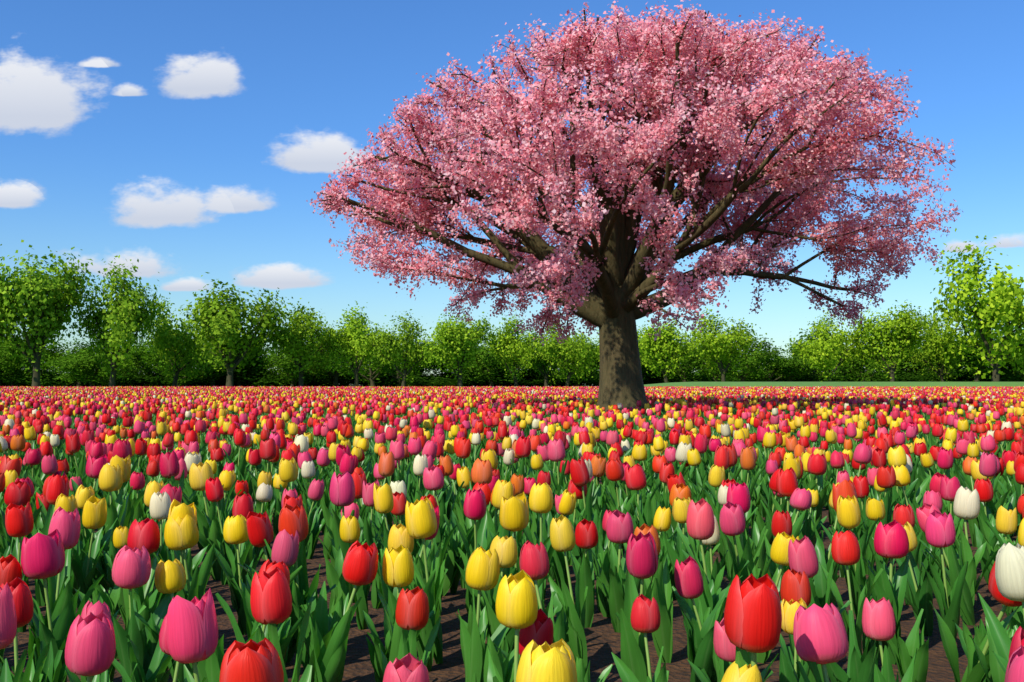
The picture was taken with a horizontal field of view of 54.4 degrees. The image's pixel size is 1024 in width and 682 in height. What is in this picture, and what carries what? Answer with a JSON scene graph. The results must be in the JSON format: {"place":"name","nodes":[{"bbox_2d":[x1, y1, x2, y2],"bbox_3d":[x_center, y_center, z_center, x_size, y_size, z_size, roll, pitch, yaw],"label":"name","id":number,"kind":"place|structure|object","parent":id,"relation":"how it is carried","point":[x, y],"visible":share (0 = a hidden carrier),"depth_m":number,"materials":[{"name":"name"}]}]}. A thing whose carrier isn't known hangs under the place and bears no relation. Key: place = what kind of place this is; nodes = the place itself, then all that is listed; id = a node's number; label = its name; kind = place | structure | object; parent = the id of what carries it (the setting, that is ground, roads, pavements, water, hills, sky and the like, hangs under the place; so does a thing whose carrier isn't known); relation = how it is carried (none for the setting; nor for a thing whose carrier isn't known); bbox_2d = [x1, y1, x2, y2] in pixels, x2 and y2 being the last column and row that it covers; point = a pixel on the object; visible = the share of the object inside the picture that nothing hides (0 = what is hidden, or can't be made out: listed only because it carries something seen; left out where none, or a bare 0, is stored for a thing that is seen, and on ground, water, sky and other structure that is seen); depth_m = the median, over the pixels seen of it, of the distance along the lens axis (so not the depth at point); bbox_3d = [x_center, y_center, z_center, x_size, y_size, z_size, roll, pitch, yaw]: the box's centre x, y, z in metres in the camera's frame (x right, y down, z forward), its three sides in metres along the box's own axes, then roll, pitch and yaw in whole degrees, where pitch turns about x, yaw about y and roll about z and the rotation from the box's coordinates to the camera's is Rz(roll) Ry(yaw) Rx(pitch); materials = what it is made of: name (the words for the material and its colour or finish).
{"place":"outdoors","nodes":[
{"label":"outdoors","id":0,"kind":"place"},
{"bbox_2d":[3,413,1016,681],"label":"field soil","id":1,"kind":"structure","parent":0,"point":[603,639],"depth_m":2.36,"materials":[{"name":"brown soil"}]},
{"bbox_2d":[319,8,958,418],"bbox_3d":[2.001,-1.792,15.624,9.707,6.185,9.294,0,-3,0],"label":"cherry tree","id":2,"kind":"object","parent":1,"relation":"on","point":[621,288],"visible":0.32,"depth_m":15.12,"materials":[{"name":"pink plant"}]},
{"bbox_2d":[306,0,962,345],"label":"tree blossoms","id":3,"kind":"object","parent":2,"relation":"attached to","point":[608,137],"visible":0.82,"depth_m":13.30,"materials":[{"name":"pink plant"}]},
{"bbox_2d":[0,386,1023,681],"bbox_3d":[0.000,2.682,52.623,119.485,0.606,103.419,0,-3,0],"label":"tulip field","id":4,"kind":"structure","parent":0,"point":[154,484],"depth_m":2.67,"materials":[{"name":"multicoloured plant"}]},
{"bbox_2d":[0,0,1023,383],"label":"sky","id":5,"kind":"structure","parent":0,"point":[187,140],"materials":[{"name":"blue"}]},
{"bbox_2d":[644,382,1023,387],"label":"grass strip","id":6,"kind":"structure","parent":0,"point":[843,384],"depth_m":103.01,"materials":[{"name":"green plant"}]},
{"label":"terrain","id":7,"kind":"structure","parent":0,"visible":0},
{"bbox_2d":[0,269,22,355],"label":"tree","id":8,"kind":"object","parent":7,"relation":"on","point":[1,338],"depth_m":113.93,"materials":[{"name":"green plant"}]},
{"bbox_2d":[0,333,24,385],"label":"tree","id":9,"kind":"object","parent":7,"relation":"on","point":[4,357],"depth_m":149.06,"materials":[{"name":"green plant"}]},
{"bbox_2d":[0,335,27,386],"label":"tree","id":10,"kind":"object","parent":7,"relation":"on","point":[8,364],"depth_m":145.82,"materials":[{"name":"green plant"}]},
{"bbox_2d":[0,366,62,386],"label":"shrub leaves","id":11,"kind":"object","parent":7,"relation":"on","point":[10,382],"visible":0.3,"depth_m":147.94,"materials":[{"name":"green plant"}]},
{"bbox_2d":[0,327,72,381],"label":"tree","id":12,"kind":"object","parent":7,"relation":"on","point":[46,351],"depth_m":143.21,"materials":[{"name":"green plant"}]},
{"bbox_2d":[0,368,99,386],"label":"shrub leaves","id":13,"kind":"object","parent":7,"relation":"on","point":[19,381],"visible":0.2,"depth_m":148.13,"materials":[{"name":"green plant"}]},
{"bbox_2d":[0,239,107,386],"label":"tree","id":14,"kind":"object","parent":7,"relation":"on","point":[22,292],"depth_m":114.07,"materials":[{"name":"green plant"}]},
{"bbox_2d":[45,335,117,386],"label":"tree","id":15,"kind":"object","parent":7,"relation":"on","point":[81,350],"depth_m":142.72,"materials":[{"name":"green plant"}]},
{"bbox_2d":[24,373,142,386],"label":"shrub leaves","id":16,"kind":"object","parent":7,"relation":"on","point":[44,382],"visible":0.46,"depth_m":147.87,"materials":[{"name":"green plant"}]},
{"bbox_2d":[40,347,140,386],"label":"tree","id":17,"kind":"object","parent":7,"relation":"on","point":[89,364],"depth_m":137.12,"materials":[{"name":"green plant"}]},
{"bbox_2d":[62,255,174,386],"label":"tree","id":18,"kind":"object","parent":7,"relation":"on","point":[115,334],"depth_m":117.74,"materials":[{"name":"green plant"}]},
{"bbox_2d":[118,347,148,375],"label":"tree","id":19,"kind":"object","parent":7,"relation":"on","point":[130,365],"depth_m":156.21,"materials":[{"name":"green plant"}]},
{"bbox_2d":[120,334,162,386],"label":"tree","id":20,"kind":"object","parent":7,"relation":"on","point":[138,367],"depth_m":149.83,"materials":[{"name":"green plant"}]},
{"bbox_2d":[119,371,172,386],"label":"shrub leaves","id":21,"kind":"object","parent":7,"relation":"on","point":[147,383],"visible":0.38,"depth_m":150.42,"materials":[{"name":"green plant"}]},
{"bbox_2d":[138,296,213,386],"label":"tree","id":22,"kind":"object","parent":7,"relation":"on","point":[165,332],"depth_m":126.72,"materials":[{"name":"green plant"}]},
{"bbox_2d":[128,369,225,386],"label":"shrub leaves","id":23,"kind":"object","parent":7,"relation":"on","point":[196,380],"visible":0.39,"depth_m":149.43,"materials":[{"name":"green plant"}]},
{"bbox_2d":[138,336,224,386],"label":"tree","id":24,"kind":"object","parent":7,"relation":"on","point":[153,359],"depth_m":137.35,"materials":[{"name":"green plant"}]},
{"bbox_2d":[154,370,226,386],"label":"shrub leaves","id":25,"kind":"object","parent":7,"relation":"on","point":[207,384],"visible":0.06,"depth_m":157.12,"materials":[{"name":"green plant"}]},
{"bbox_2d":[183,345,255,386],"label":"tree","id":26,"kind":"object","parent":7,"relation":"on","point":[212,372],"depth_m":149.24,"materials":[{"name":"green plant"}]},
{"bbox_2d":[170,272,297,386],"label":"tree","id":27,"kind":"object","parent":7,"relation":"on","point":[218,316],"depth_m":116.71,"materials":[{"name":"green plant"}]},
{"bbox_2d":[208,332,272,386],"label":"tree","id":28,"kind":"object","parent":7,"relation":"on","point":[247,367],"depth_m":151.37,"materials":[{"name":"green plant"}]},
{"bbox_2d":[205,372,290,386],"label":"shrub leaves","id":29,"kind":"object","parent":7,"relation":"on","point":[225,376],"visible":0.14,"depth_m":153.45,"materials":[{"name":"green plant"}]},
{"bbox_2d":[217,365,286,386],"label":"shrub leaves","id":30,"kind":"object","parent":7,"relation":"on","point":[268,379],"visible":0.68,"depth_m":150.42,"materials":[{"name":"green plant"}]},
{"bbox_2d":[233,347,274,385],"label":"tree","id":31,"kind":"object","parent":7,"relation":"on","point":[257,363],"depth_m":151.76,"materials":[{"name":"green plant"}]},
{"bbox_2d":[221,377,298,386],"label":"shrub leaves","id":32,"kind":"object","parent":7,"relation":"on","point":[284,384],"visible":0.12,"depth_m":153.29,"materials":[{"name":"green plant"}]},
{"bbox_2d":[263,345,329,386],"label":"tree","id":33,"kind":"object","parent":7,"relation":"on","point":[280,361],"depth_m":145.00,"materials":[{"name":"green plant"}]},
{"bbox_2d":[264,298,351,386],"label":"tree","id":34,"kind":"object","parent":7,"relation":"on","point":[309,327],"depth_m":122.52,"materials":[{"name":"green plant"}]},
{"bbox_2d":[277,349,341,386],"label":"tree","id":35,"kind":"object","parent":7,"relation":"on","point":[313,371],"depth_m":153.51,"materials":[{"name":"green plant"}]},
{"bbox_2d":[275,370,362,386],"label":"shrub leaves","id":36,"kind":"object","parent":7,"relation":"on","point":[310,384],"visible":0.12,"depth_m":155.05,"materials":[{"name":"green plant"}]},
{"bbox_2d":[285,323,371,386],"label":"tree","id":37,"kind":"object","parent":7,"relation":"on","point":[326,373],"depth_m":149.17,"materials":[{"name":"green plant"}]},
{"bbox_2d":[308,371,390,386],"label":"shrub leaves","id":38,"kind":"object","parent":7,"relation":"on","point":[328,383],"visible":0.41,"depth_m":152.69,"materials":[{"name":"green plant"}]},
{"bbox_2d":[315,301,395,386],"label":"tree","id":39,"kind":"object","parent":7,"relation":"on","point":[358,334],"depth_m":124.58,"materials":[{"name":"green plant"}]},
{"bbox_2d":[319,346,403,386],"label":"tree","id":40,"kind":"object","parent":7,"relation":"on","point":[381,369],"depth_m":137.83,"materials":[{"name":"green plant"}]},
{"bbox_2d":[349,372,408,387],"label":"shrub leaves","id":41,"kind":"object","parent":7,"relation":"on","point":[381,382],"visible":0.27,"depth_m":155.92,"materials":[{"name":"green plant"}]},
{"bbox_2d":[365,330,434,386],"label":"tree","id":42,"kind":"object","parent":7,"relation":"on","point":[386,374],"depth_m":151.74,"materials":[{"name":"green plant"}]},
{"bbox_2d":[362,309,439,386],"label":"tree","id":43,"kind":"object","parent":7,"relation":"on","point":[395,349],"depth_m":121.24,"materials":[{"name":"green plant"}]},
{"bbox_2d":[377,342,437,374],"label":"tree","id":44,"kind":"object","parent":7,"relation":"on","point":[425,369],"depth_m":156.06,"materials":[{"name":"green plant"}]},
{"bbox_2d":[394,371,457,386],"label":"shrub leaves","id":45,"kind":"object","parent":7,"relation":"on","point":[438,378],"visible":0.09,"depth_m":154.41,"materials":[{"name":"green plant"}]},
{"bbox_2d":[384,370,476,386],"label":"shrub leaves","id":46,"kind":"object","parent":7,"relation":"on","point":[420,380],"visible":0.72,"depth_m":148.35,"materials":[{"name":"green plant"}]},
{"bbox_2d":[419,334,482,385],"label":"tree","id":47,"kind":"object","parent":7,"relation":"on","point":[433,369],"depth_m":151.74,"materials":[{"name":"green plant"}]},
{"bbox_2d":[414,309,500,386],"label":"tree","id":48,"kind":"object","parent":7,"relation":"on","point":[443,337],"depth_m":117.03,"materials":[{"name":"green plant"}]},
{"bbox_2d":[451,373,486,386],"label":"shrub leaves","id":49,"kind":"object","parent":7,"relation":"on","point":[468,380],"visible":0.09,"depth_m":155.61,"materials":[{"name":"green plant"}]},
{"bbox_2d":[449,343,506,386],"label":"tree","id":50,"kind":"object","parent":7,"relation":"on","point":[484,358],"depth_m":147.72,"materials":[{"name":"green plant"}]},
{"bbox_2d":[455,346,507,386],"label":"tree","id":51,"kind":"object","parent":7,"relation":"on","point":[472,366],"depth_m":149.21,"materials":[{"name":"green plant"}]},
{"bbox_2d":[440,368,559,386],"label":"shrub leaves","id":52,"kind":"object","parent":7,"relation":"on","point":[482,379],"visible":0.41,"depth_m":151.05,"materials":[{"name":"green plant"}]},
{"bbox_2d":[464,370,562,386],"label":"shrub leaves","id":53,"kind":"object","parent":7,"relation":"on","point":[502,379],"visible":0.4,"depth_m":151.05,"materials":[{"name":"green plant"}]},
{"bbox_2d":[482,310,545,386],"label":"tree","id":54,"kind":"object","parent":7,"relation":"on","point":[510,348],"depth_m":125.40,"materials":[{"name":"green plant"}]},
{"bbox_2d":[517,359,551,386],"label":"tree","id":55,"kind":"object","parent":7,"relation":"on","point":[533,367],"depth_m":154.39,"materials":[{"name":"green plant"}]},
{"bbox_2d":[523,328,564,386],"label":"tree","id":56,"kind":"object","parent":7,"relation":"on","point":[540,362],"depth_m":136.89,"materials":[{"name":"green plant"}]},
{"bbox_2d":[536,372,589,386],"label":"shrub leaves","id":57,"kind":"object","parent":7,"relation":"on","point":[562,385],"visible":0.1,"depth_m":160.82,"materials":[{"name":"green plant"}]},
{"bbox_2d":[532,321,599,386],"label":"tree","id":58,"kind":"object","parent":7,"relation":"on","point":[580,349],"depth_m":122.34,"materials":[{"name":"green plant"}]},
{"bbox_2d":[546,370,599,386],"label":"shrub leaves","id":59,"kind":"object","parent":7,"relation":"on","point":[595,379],"visible":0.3,"depth_m":152.89,"materials":[{"name":"green plant"}]},
{"bbox_2d":[557,339,597,386],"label":"tree","id":60,"kind":"object","parent":7,"relation":"on","point":[581,371],"depth_m":152.67,"materials":[{"name":"green plant"}]},
{"bbox_2d":[580,337,643,375],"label":"tree","id":61,"kind":"object","parent":7,"relation":"on","point":[594,365],"depth_m":141.92,"materials":[{"name":"green plant"}]},
{"bbox_2d":[595,329,645,364],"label":"tree","id":62,"kind":"object","parent":7,"relation":"on","point":[638,341],"depth_m":127.96,"materials":[{"name":"green plant"}]},
{"bbox_2d":[636,325,665,379],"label":"tree","id":63,"kind":"object","parent":7,"relation":"on","point":[644,369],"depth_m":149.10,"materials":[{"name":"green plant"}]},
{"bbox_2d":[637,314,697,382],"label":"tree","id":64,"kind":"object","parent":7,"relation":"on","point":[650,346],"depth_m":119.69,"materials":[{"name":"green plant"}]},
{"bbox_2d":[643,371,693,383],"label":"shrub leaves","id":65,"kind":"object","parent":7,"relation":"on","point":[646,378],"visible":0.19,"depth_m":152.88,"materials":[{"name":"green plant"}]},
{"bbox_2d":[643,371,697,384],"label":"shrub leaves","id":66,"kind":"object","parent":7,"relation":"on","point":[661,379],"visible":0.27,"depth_m":149.88,"materials":[{"name":"green plant"}]},
{"bbox_2d":[647,339,698,381],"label":"tree","id":67,"kind":"object","parent":7,"relation":"on","point":[679,370],"depth_m":143.68,"materials":[{"name":"green plant"}]},
{"bbox_2d":[673,345,744,381],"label":"tree","id":68,"kind":"object","parent":7,"relation":"on","point":[698,365],"depth_m":138.26,"materials":[{"name":"green plant"}]},
{"bbox_2d":[690,369,748,381],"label":"shrub leaves","id":69,"kind":"object","parent":7,"relation":"on","point":[695,375],"visible":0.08,"depth_m":157.08,"materials":[{"name":"green plant"}]},
{"bbox_2d":[689,372,759,381],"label":"shrub leaves","id":70,"kind":"object","parent":7,"relation":"on","point":[747,379],"visible":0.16,"depth_m":150.15,"materials":[{"name":"green plant"}]},
{"bbox_2d":[685,304,766,381],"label":"tree","id":71,"kind":"object","parent":7,"relation":"on","point":[734,334],"depth_m":118.03,"materials":[{"name":"green plant"}]},
{"bbox_2d":[701,334,786,381],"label":"tree","id":72,"kind":"object","parent":7,"relation":"on","point":[756,363],"depth_m":136.49,"materials":[{"name":"green plant"}]},
{"bbox_2d":[733,371,785,381],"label":"shrub leaves","id":73,"kind":"object","parent":7,"relation":"on","point":[767,377],"visible":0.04,"depth_m":153.89,"materials":[{"name":"green plant"}]},
{"bbox_2d":[739,350,809,381],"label":"tree","id":74,"kind":"object","parent":7,"relation":"on","point":[761,376],"depth_m":149.21,"materials":[{"name":"green plant"}]},
{"bbox_2d":[760,370,821,381],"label":"shrub leaves","id":75,"kind":"object","parent":7,"relation":"on","point":[803,379],"visible":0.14,"depth_m":151.46,"materials":[{"name":"green plant"}]},
{"bbox_2d":[766,353,819,381],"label":"tree","id":76,"kind":"object","parent":7,"relation":"on","point":[788,363],"depth_m":147.68,"materials":[{"name":"green plant"}]},
{"bbox_2d":[780,328,838,381],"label":"tree","id":77,"kind":"object","parent":7,"relation":"on","point":[791,347],"depth_m":157.59,"materials":[{"name":"green plant"}]},
{"bbox_2d":[785,308,868,381],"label":"tree","id":78,"kind":"object","parent":7,"relation":"on","point":[827,345],"depth_m":117.72,"materials":[{"name":"green plant"}]},
{"bbox_2d":[811,338,884,381],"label":"tree","id":79,"kind":"object","parent":7,"relation":"on","point":[846,373],"depth_m":152.15,"materials":[{"name":"green plant"}]},
{"bbox_2d":[801,369,901,381],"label":"shrub leaves","id":80,"kind":"object","parent":7,"relation":"on","point":[874,378],"visible":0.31,"depth_m":150.09,"materials":[{"name":"green plant"}]},
{"bbox_2d":[820,342,909,381],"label":"tree","id":81,"kind":"object","parent":7,"relation":"on","point":[856,368],"depth_m":136.22,"materials":[{"name":"green plant"}]},
{"bbox_2d":[843,300,940,381],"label":"tree","id":82,"kind":"object","parent":7,"relation":"on","point":[913,329],"depth_m":116.32,"materials":[{"name":"green plant"}]},
{"bbox_2d":[879,344,949,375],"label":"tree","id":83,"kind":"object","parent":7,"relation":"on","point":[903,368],"depth_m":153.38,"materials":[{"name":"green plant"}]},
{"bbox_2d":[898,364,933,379],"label":"shrub leaves","id":84,"kind":"object","parent":7,"relation":"on","point":[910,371],"visible":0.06,"depth_m":153.31,"materials":[{"name":"green plant"}]},
{"bbox_2d":[885,370,949,381],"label":"shrub leaves","id":85,"kind":"object","parent":7,"relation":"on","point":[914,378],"visible":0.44,"depth_m":150.64,"materials":[{"name":"green plant"}]},
{"bbox_2d":[900,335,935,373],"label":"tree","id":86,"kind":"object","parent":7,"relation":"on","point":[924,361],"depth_m":153.23,"materials":[{"name":"green plant"}]},
{"bbox_2d":[908,311,968,381],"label":"tree","id":87,"kind":"object","parent":7,"relation":"on","point":[940,347],"depth_m":123.52,"materials":[{"name":"green plant"}]},
{"bbox_2d":[916,328,966,370],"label":"tree","id":88,"kind":"object","parent":7,"relation":"on","point":[950,363],"depth_m":152.67,"materials":[{"name":"green plant"}]},
{"bbox_2d":[919,366,1023,381],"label":"shrub leaves","id":89,"kind":"object","parent":7,"relation":"on","point":[1009,374],"visible":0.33,"depth_m":146.33,"materials":[{"name":"green plant"}]},
{"bbox_2d":[921,228,1023,381],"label":"tree","id":90,"kind":"object","parent":7,"relation":"on","point":[996,307],"depth_m":112.13,"materials":[{"name":"green plant"}]},
{"bbox_2d":[947,367,1023,381],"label":"shrub leaves","id":91,"kind":"object","parent":7,"relation":"on","point":[966,376],"visible":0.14,"depth_m":149.74,"materials":[{"name":"green plant"}]},
{"bbox_2d":[954,330,1020,381],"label":"tree","id":92,"kind":"object","parent":7,"relation":"on","point":[972,358],"depth_m":141.85,"materials":[{"name":"green plant"}]},
{"bbox_2d":[1006,328,1023,381],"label":"tree","id":93,"kind":"object","parent":7,"relation":"on","point":[1012,361],"depth_m":145.41,"materials":[{"name":"green plant"}]},
{"bbox_2d":[1019,300,1023,371],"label":"tree","id":94,"kind":"object","parent":7,"relation":"on","point":[1021,338],"depth_m":120.21,"materials":[{"name":"green plant"}]}
]}

